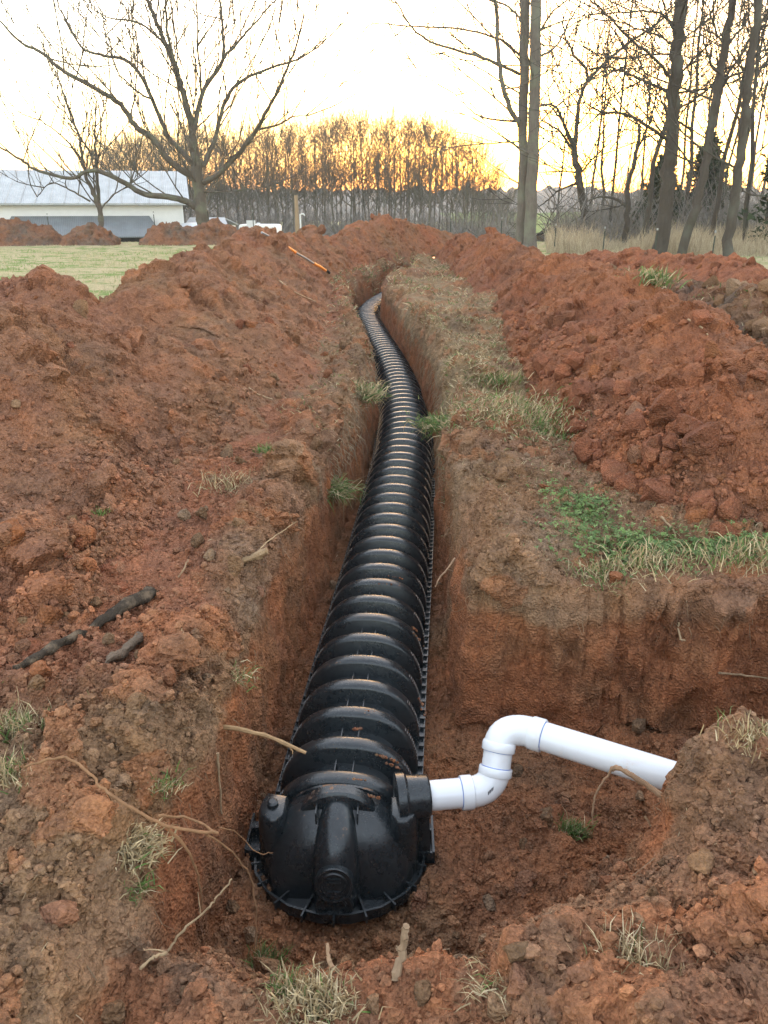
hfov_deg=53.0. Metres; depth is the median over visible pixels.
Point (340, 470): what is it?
hanging rootlets
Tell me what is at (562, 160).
bare tree
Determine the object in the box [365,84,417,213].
wood tree
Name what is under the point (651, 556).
grass tuft
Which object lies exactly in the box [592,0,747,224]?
bare tree
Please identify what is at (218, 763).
fine root
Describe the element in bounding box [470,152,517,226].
wood tree
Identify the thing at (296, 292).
fine root
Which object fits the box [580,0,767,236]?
bare tree
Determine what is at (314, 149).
wood tree
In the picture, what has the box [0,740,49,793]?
grass tuft
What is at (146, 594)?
charred log
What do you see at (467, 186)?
wood tree
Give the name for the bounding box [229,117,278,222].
wood tree
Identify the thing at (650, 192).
bare tree
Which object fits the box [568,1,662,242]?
bare tree
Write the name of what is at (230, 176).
wood tree
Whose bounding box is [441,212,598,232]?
field
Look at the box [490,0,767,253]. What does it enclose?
bare tree
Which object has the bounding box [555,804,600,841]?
grass tuft
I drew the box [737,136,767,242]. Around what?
cedar tree
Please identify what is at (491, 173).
wood tree
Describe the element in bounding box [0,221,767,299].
ground
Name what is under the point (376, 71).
sky
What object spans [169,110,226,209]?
wood tree
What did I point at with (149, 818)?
tree root
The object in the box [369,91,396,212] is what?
wood tree
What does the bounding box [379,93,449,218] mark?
wood tree
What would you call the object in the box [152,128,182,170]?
wood tree
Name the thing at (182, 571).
twig
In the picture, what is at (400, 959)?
broken root
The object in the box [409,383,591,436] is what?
grass tuft
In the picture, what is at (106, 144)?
wood tree
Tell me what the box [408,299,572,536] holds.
dead turf
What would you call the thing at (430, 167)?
wood tree
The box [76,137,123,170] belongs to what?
wood tree
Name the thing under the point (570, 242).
tall dry grass
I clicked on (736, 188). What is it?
bare tree
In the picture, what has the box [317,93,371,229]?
wood tree
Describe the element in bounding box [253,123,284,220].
wood tree
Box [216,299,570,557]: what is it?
trench ground
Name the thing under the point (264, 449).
grass tuft
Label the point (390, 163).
wood tree
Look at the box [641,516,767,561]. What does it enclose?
clover patch
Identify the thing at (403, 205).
wood tree
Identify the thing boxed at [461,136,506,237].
wood tree
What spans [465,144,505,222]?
wood tree
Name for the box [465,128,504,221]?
wood tree
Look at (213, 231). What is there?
dirt berm
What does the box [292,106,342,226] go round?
wood tree
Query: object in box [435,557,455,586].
tree root
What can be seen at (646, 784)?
tree root
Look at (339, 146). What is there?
wood tree
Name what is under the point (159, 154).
wood tree
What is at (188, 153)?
wood tree
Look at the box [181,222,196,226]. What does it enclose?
parked car
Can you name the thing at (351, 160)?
wood tree
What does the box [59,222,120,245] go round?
dirt berm
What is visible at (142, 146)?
wood tree
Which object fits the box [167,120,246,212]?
wood tree
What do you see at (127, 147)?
wood tree
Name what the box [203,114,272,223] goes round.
wood tree
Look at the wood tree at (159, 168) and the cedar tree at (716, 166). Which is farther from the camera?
the wood tree at (159, 168)
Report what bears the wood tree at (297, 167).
on the ground at (121, 248)
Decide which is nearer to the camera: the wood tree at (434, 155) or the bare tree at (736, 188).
the bare tree at (736, 188)
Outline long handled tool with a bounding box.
[261,231,329,273]
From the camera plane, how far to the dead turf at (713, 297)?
8.87 m
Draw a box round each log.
[12,586,156,668]
[105,631,142,663]
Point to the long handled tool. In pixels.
(309, 260)
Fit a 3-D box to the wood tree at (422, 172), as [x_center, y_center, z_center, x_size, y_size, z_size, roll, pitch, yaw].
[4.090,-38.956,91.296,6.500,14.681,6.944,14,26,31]
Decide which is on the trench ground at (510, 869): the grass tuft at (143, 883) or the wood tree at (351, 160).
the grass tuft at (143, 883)
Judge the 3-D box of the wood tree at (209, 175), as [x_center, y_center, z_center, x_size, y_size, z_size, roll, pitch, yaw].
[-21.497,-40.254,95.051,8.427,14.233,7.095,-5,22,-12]
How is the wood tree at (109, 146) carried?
on the ground at (121, 248)
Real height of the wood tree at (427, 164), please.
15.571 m
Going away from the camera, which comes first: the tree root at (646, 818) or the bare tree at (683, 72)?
the tree root at (646, 818)
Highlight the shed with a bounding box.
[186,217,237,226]
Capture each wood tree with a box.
[56,132,121,169]
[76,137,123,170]
[84,129,127,160]
[93,127,133,170]
[96,128,144,170]
[99,127,141,169]
[103,110,146,170]
[105,122,170,170]
[111,122,176,170]
[118,121,143,169]
[119,104,157,170]
[122,129,156,170]
[123,125,165,169]
[129,104,173,170]
[129,117,174,169]
[136,126,191,195]
[143,108,188,206]
[144,120,207,218]
[146,114,202,214]
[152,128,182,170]
[164,113,226,216]
[166,109,222,216]
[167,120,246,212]
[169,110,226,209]
[170,135,212,214]
[180,121,244,207]
[186,106,239,216]
[191,115,247,215]
[199,119,245,208]
[199,133,252,216]
[201,116,257,218]
[202,134,238,216]
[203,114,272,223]
[203,128,238,209]
[204,108,270,218]
[214,111,268,222]
[218,131,254,211]
[219,108,269,219]
[219,126,249,220]
[228,122,280,223]
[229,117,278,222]
[231,122,279,216]
[232,108,264,216]
[235,108,286,219]
[236,121,301,219]
[238,121,319,223]
[247,86,334,229]
[253,103,320,227]
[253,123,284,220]
[258,111,329,229]
[259,118,301,216]
[263,106,315,228]
[263,113,313,209]
[273,117,322,222]
[278,123,316,212]
[279,101,329,223]
[279,120,349,223]
[282,87,337,218]
[282,114,339,202]
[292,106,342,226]
[297,108,338,228]
[300,96,344,221]
[300,107,350,215]
[301,99,349,230]
[302,120,328,219]
[306,108,344,215]
[307,96,350,225]
[311,98,356,226]
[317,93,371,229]
[320,95,383,223]
[321,87,378,221]
[323,85,392,221]
[327,107,367,221]
[337,84,370,213]
[337,92,393,219]
[339,108,399,214]
[341,105,393,218]
[344,94,386,220]
[356,93,389,221]
[358,89,411,213]
[359,108,436,218]
[361,97,429,218]
[362,98,398,211]
[363,105,397,206]
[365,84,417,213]
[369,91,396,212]
[370,103,407,214]
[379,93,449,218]
[381,88,417,217]
[381,111,427,216]
[384,99,466,224]
[389,88,437,220]
[390,92,467,224]
[391,98,421,220]
[395,100,433,220]
[399,97,457,227]
[400,107,467,215]
[402,115,444,221]
[404,106,437,215]
[406,114,468,229]
[414,114,469,230]
[417,112,442,218]
[418,103,460,219]
[425,107,459,210]
[425,116,477,230]
[427,117,476,229]
[431,105,480,230]
[435,127,475,215]
[438,122,500,230]
[440,117,481,224]
[440,121,490,214]
[444,127,491,225]
[446,134,497,216]
[449,117,501,228]
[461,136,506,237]
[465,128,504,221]
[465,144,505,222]
[466,154,504,220]
[467,132,515,215]
[468,188,539,234]
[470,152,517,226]
[473,173,517,223]
[480,165,516,220]
[483,163,518,227]
[484,190,516,229]
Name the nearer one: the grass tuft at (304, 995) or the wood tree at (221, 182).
the grass tuft at (304, 995)
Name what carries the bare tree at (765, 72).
on the ground at (121, 248)
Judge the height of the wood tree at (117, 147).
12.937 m
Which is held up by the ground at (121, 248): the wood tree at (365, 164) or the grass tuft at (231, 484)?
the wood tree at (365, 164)
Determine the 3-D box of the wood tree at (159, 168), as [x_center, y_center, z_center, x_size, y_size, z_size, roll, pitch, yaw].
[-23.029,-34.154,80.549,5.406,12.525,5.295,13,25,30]
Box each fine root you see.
[216,752,222,813]
[279,280,315,301]
[661,516,675,537]
[677,622,685,640]
[718,672,767,678]
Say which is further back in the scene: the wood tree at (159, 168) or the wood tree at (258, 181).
the wood tree at (258, 181)
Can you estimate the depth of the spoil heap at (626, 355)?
5.42 m
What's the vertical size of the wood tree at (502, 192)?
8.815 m
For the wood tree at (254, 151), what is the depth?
80.95 m
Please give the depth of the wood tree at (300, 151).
92.55 m
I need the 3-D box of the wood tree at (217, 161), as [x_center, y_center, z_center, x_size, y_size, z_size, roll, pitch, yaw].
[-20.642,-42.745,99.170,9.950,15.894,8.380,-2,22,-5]
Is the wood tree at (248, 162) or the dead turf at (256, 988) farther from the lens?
the wood tree at (248, 162)
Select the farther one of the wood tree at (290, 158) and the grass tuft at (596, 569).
the wood tree at (290, 158)
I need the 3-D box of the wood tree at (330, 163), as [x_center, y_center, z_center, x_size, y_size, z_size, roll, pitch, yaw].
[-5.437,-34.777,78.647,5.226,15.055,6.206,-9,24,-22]
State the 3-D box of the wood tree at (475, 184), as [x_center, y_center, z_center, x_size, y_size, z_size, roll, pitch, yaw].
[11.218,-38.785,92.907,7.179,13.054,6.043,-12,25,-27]
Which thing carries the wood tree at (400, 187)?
on the ground at (121, 248)
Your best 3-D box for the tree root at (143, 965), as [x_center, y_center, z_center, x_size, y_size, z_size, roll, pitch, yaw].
[-0.564,1.084,1.870,0.068,0.030,0.074,0,22,0]
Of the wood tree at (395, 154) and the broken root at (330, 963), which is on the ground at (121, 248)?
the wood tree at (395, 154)
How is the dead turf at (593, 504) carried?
on the trench ground at (510, 869)
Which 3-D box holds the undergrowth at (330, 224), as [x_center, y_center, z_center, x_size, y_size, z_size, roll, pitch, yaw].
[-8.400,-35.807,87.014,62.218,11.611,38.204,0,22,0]
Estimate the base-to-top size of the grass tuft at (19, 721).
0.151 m
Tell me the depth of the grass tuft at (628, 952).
1.72 m
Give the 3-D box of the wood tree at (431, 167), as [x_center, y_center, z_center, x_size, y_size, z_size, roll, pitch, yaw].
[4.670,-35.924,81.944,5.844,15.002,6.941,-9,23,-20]
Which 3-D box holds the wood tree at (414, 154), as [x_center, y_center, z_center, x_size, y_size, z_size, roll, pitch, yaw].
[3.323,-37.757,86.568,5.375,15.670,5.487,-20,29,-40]
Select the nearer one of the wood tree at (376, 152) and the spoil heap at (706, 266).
the spoil heap at (706, 266)
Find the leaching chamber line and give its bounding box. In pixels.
[244,292,434,927]
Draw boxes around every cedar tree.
[619,154,689,240]
[678,132,738,232]
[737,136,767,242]
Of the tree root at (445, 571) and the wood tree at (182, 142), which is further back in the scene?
the wood tree at (182, 142)
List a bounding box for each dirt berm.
[0,217,62,245]
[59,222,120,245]
[138,217,237,245]
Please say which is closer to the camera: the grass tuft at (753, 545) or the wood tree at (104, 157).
the grass tuft at (753, 545)
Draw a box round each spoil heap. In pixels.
[0,225,334,692]
[285,213,456,281]
[435,227,767,540]
[564,247,767,283]
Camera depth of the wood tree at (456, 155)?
96.49 m
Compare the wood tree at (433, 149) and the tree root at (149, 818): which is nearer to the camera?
the tree root at (149, 818)
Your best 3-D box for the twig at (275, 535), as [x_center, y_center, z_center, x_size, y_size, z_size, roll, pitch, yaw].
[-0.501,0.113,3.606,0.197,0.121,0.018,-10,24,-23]
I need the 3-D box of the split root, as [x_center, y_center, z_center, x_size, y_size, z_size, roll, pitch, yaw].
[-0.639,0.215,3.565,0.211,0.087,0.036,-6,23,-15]
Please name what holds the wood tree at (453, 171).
on the ground at (121, 248)
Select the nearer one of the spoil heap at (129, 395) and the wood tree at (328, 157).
the spoil heap at (129, 395)
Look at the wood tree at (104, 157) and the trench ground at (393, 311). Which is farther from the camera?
the wood tree at (104, 157)
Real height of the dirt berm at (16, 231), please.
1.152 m
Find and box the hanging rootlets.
[22,312,752,1022]
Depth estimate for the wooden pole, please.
55.86 m
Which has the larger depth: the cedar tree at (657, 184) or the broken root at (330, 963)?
the cedar tree at (657, 184)
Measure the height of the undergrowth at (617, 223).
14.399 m
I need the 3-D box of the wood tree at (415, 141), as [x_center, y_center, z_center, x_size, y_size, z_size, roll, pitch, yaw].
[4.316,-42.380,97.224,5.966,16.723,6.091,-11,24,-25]
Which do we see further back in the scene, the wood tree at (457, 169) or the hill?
the hill
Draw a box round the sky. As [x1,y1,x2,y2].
[0,0,767,257]
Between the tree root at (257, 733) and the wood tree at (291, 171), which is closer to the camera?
the tree root at (257, 733)
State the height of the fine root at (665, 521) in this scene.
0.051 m
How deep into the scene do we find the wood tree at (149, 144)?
98.05 m
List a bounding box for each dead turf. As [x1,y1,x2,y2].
[0,438,730,1014]
[267,315,375,555]
[324,252,497,315]
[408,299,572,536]
[462,426,765,581]
[623,269,762,341]
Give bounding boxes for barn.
[0,169,188,241]
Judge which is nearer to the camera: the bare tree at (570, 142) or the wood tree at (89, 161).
the bare tree at (570, 142)
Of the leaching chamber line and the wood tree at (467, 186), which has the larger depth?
the wood tree at (467, 186)
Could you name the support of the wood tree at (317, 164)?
on the ground at (121, 248)
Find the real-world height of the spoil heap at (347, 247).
1.457 m
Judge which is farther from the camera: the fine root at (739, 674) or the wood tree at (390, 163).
the wood tree at (390, 163)
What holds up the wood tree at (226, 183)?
on the ground at (121, 248)
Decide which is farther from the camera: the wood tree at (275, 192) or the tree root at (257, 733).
the wood tree at (275, 192)
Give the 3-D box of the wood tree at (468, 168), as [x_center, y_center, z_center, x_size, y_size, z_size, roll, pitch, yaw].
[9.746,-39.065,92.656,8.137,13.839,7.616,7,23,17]
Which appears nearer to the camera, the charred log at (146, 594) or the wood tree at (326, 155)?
the charred log at (146, 594)
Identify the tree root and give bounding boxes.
[23,756,272,948]
[139,948,167,969]
[167,878,231,951]
[223,724,306,753]
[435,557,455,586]
[591,765,662,823]
[624,816,651,860]
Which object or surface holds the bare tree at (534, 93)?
on the ground at (121, 248)
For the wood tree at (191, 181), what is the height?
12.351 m
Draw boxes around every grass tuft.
[0,685,51,744]
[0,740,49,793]
[91,506,113,515]
[110,817,180,886]
[113,866,170,907]
[139,759,194,800]
[187,461,268,496]
[229,659,260,691]
[241,936,292,967]
[249,442,270,453]
[251,952,393,1023]
[261,961,310,1012]
[327,473,369,515]
[353,378,396,407]
[403,408,453,442]
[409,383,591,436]
[438,948,522,1020]
[472,364,534,389]
[524,415,580,443]
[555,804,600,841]
[563,544,664,601]
[566,908,698,975]
[585,535,717,583]
[614,264,691,288]
[667,521,767,577]
[699,705,767,762]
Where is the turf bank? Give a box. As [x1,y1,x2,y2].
[610,263,767,347]
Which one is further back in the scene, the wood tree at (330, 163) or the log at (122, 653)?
the wood tree at (330, 163)
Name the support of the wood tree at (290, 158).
on the ground at (121, 248)
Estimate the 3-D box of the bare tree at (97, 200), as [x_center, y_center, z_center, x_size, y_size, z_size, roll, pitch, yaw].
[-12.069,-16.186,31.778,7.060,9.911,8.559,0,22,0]
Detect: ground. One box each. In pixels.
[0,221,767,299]
[0,427,767,1023]
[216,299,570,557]
[326,252,497,354]
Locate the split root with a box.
[242,547,267,562]
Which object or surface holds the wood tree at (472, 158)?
on the ground at (121, 248)
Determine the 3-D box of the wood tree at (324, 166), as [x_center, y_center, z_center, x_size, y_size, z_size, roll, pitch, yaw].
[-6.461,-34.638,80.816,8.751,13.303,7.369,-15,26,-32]
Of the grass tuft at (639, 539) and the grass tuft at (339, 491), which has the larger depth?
the grass tuft at (339, 491)
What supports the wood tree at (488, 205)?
on the ground at (121, 248)
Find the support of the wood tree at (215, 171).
on the ground at (121, 248)
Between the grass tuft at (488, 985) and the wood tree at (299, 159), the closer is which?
the grass tuft at (488, 985)
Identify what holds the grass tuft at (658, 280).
on the spoil heap at (626, 355)
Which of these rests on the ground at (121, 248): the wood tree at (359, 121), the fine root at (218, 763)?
the wood tree at (359, 121)
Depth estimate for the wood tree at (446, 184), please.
88.77 m
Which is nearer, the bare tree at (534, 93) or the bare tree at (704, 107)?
the bare tree at (534, 93)
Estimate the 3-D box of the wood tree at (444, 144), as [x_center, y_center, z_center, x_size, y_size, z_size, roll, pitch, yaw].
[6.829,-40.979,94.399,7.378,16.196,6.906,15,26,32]
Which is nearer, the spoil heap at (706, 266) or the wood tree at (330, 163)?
the spoil heap at (706, 266)
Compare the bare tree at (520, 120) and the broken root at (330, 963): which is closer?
the broken root at (330, 963)
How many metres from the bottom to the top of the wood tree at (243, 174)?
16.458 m
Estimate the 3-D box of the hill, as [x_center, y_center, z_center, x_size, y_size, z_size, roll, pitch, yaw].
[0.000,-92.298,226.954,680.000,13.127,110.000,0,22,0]
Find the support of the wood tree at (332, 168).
on the ground at (121, 248)
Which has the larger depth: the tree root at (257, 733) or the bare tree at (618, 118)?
the bare tree at (618, 118)
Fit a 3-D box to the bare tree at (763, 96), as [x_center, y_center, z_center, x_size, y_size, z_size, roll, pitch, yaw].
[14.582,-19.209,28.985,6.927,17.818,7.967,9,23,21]
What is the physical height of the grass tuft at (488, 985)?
0.084 m
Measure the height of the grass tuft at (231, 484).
0.205 m
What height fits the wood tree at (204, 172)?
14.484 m
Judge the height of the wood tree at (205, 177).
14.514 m
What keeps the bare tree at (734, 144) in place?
on the ground at (121, 248)
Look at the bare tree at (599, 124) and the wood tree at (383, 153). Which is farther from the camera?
the wood tree at (383, 153)
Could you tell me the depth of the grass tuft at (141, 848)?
2.06 m
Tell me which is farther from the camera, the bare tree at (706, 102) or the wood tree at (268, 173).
the wood tree at (268, 173)
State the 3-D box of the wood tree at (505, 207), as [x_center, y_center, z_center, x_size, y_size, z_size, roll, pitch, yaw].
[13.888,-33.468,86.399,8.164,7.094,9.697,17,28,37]
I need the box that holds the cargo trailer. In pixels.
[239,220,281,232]
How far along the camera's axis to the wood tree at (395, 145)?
79.22 m
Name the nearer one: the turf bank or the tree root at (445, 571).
the tree root at (445, 571)
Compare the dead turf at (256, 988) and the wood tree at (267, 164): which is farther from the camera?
the wood tree at (267, 164)
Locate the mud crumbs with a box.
[347,438,431,799]
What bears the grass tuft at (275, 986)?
on the trench ground at (510, 869)
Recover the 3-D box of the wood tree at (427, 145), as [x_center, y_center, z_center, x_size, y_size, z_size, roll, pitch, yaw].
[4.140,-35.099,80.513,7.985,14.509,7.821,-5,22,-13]
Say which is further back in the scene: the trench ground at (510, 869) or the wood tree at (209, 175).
the wood tree at (209, 175)
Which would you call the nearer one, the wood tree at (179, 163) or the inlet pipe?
the inlet pipe
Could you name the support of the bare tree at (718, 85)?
on the ground at (121, 248)
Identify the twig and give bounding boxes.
[173,559,188,580]
[259,521,296,549]
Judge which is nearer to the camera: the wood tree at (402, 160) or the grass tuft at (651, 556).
the grass tuft at (651, 556)
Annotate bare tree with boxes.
[0,0,173,226]
[0,0,434,224]
[297,0,673,244]
[424,0,648,246]
[465,0,725,236]
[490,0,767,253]
[494,0,605,216]
[499,0,707,222]
[541,0,638,218]
[563,0,766,241]
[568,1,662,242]
[572,0,767,253]
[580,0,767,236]
[584,0,660,208]
[588,0,672,239]
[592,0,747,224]
[597,0,767,229]
[618,14,725,168]
[624,0,767,191]
[632,0,735,158]
[636,0,767,243]
[647,0,767,157]
[653,0,767,256]
[667,0,766,145]
[679,17,736,187]
[692,0,767,198]
[712,0,767,232]
[728,31,767,199]
[751,15,767,228]
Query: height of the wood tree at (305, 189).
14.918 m
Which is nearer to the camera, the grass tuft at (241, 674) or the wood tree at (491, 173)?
the grass tuft at (241, 674)
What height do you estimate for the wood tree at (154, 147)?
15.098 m
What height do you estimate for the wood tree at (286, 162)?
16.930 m
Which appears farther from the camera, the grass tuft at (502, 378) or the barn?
the barn
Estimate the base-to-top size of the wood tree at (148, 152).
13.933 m
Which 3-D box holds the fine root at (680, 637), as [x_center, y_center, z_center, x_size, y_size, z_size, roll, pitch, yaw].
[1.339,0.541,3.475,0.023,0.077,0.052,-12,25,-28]
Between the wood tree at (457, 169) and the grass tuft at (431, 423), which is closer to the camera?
the grass tuft at (431, 423)
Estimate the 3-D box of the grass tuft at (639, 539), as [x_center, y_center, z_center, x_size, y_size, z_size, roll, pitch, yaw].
[1.341,0.121,3.774,1.359,0.216,0.787,0,22,0]
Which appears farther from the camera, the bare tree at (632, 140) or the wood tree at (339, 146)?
the wood tree at (339, 146)
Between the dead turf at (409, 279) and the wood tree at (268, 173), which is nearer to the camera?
the dead turf at (409, 279)
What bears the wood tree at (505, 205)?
on the ground at (121, 248)
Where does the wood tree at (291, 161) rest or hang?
on the ground at (121, 248)
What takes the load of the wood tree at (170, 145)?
on the ground at (121, 248)
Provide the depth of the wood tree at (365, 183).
82.56 m
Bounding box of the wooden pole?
[294,195,298,232]
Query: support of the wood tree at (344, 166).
on the ground at (121, 248)
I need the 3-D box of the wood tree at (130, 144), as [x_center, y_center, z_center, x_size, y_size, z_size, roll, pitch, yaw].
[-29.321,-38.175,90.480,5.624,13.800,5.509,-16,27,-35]
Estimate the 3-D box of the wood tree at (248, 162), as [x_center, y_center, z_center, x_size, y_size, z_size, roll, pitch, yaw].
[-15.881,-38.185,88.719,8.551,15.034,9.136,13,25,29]
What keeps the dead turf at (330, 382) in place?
on the trench ground at (326, 409)
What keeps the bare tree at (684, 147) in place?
on the ground at (121, 248)
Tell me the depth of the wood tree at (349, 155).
85.61 m
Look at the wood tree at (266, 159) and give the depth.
84.62 m
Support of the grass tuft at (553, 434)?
on the trench ground at (326, 409)
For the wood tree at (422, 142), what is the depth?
78.54 m
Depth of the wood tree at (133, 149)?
79.09 m
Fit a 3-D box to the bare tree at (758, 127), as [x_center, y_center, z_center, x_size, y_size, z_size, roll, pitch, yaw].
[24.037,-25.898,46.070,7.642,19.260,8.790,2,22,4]
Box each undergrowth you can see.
[145,154,551,238]
[491,71,767,241]
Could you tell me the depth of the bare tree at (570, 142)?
36.40 m
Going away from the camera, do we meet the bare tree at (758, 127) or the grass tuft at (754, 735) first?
the grass tuft at (754, 735)
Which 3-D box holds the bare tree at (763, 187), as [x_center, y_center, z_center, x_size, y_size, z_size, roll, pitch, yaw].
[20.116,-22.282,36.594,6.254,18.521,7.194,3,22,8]
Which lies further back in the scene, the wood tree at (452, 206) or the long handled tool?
the wood tree at (452, 206)
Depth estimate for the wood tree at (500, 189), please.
97.00 m
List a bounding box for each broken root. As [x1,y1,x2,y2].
[326,943,334,970]
[391,923,409,980]
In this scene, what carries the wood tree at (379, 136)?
on the ground at (121, 248)
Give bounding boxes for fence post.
[712,230,716,253]
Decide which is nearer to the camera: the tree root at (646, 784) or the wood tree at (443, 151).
the tree root at (646, 784)
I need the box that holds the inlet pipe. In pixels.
[429,715,676,810]
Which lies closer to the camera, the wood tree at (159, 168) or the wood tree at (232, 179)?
the wood tree at (159, 168)
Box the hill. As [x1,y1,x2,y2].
[185,185,764,221]
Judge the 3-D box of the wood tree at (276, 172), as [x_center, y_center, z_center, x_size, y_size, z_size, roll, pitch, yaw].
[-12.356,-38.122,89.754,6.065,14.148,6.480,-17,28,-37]
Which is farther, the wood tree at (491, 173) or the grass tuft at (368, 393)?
the wood tree at (491, 173)
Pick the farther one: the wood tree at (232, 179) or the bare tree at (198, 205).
the wood tree at (232, 179)
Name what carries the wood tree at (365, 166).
on the ground at (121, 248)
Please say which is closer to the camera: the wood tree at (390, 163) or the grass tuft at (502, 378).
the grass tuft at (502, 378)
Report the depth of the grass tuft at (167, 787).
2.25 m
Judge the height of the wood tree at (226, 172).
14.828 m
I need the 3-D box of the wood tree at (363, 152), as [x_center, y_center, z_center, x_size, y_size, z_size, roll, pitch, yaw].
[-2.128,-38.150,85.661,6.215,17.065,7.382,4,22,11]
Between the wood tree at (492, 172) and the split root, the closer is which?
the split root
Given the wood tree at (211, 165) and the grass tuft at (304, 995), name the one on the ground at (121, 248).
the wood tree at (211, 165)
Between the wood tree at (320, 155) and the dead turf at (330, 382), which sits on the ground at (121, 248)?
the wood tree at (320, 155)
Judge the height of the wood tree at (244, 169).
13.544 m
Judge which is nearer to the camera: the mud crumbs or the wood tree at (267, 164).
the mud crumbs
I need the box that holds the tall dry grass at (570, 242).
[542,215,767,256]
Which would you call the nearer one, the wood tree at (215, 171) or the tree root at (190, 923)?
the tree root at (190, 923)
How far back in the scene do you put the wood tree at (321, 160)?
92.45 m
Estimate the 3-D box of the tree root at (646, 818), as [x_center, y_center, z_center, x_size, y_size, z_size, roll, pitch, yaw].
[0.804,1.020,2.369,0.071,0.070,0.156,16,27,35]
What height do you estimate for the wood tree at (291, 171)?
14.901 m
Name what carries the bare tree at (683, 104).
on the ground at (121, 248)
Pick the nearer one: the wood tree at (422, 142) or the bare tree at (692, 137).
the bare tree at (692, 137)
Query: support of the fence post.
on the ground at (121, 248)
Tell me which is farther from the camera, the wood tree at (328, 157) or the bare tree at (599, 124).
the wood tree at (328, 157)
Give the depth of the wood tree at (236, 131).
85.90 m
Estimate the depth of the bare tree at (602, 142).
46.41 m
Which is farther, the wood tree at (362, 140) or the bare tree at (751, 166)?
the wood tree at (362, 140)
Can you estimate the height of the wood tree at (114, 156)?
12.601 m
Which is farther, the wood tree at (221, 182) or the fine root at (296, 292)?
the wood tree at (221, 182)
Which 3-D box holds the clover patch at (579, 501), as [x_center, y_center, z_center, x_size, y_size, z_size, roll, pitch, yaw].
[1.075,-0.037,4.198,0.613,0.169,0.853,0,22,0]
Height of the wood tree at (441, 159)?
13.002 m
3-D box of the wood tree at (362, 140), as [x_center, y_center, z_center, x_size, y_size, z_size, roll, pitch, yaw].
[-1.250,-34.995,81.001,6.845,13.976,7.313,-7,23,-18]
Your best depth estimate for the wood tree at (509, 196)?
96.01 m
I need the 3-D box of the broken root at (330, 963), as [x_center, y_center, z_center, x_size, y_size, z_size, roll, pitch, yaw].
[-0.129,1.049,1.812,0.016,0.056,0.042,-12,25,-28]
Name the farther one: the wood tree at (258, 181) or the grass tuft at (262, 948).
the wood tree at (258, 181)
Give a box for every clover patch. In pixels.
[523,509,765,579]
[526,469,644,536]
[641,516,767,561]
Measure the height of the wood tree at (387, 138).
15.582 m
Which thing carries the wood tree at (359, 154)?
on the ground at (121, 248)
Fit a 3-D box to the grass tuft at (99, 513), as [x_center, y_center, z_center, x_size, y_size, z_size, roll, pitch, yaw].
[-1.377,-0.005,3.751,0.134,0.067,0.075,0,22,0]
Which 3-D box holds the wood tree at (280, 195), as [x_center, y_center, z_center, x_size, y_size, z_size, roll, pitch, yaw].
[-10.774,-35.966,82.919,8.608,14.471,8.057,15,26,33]

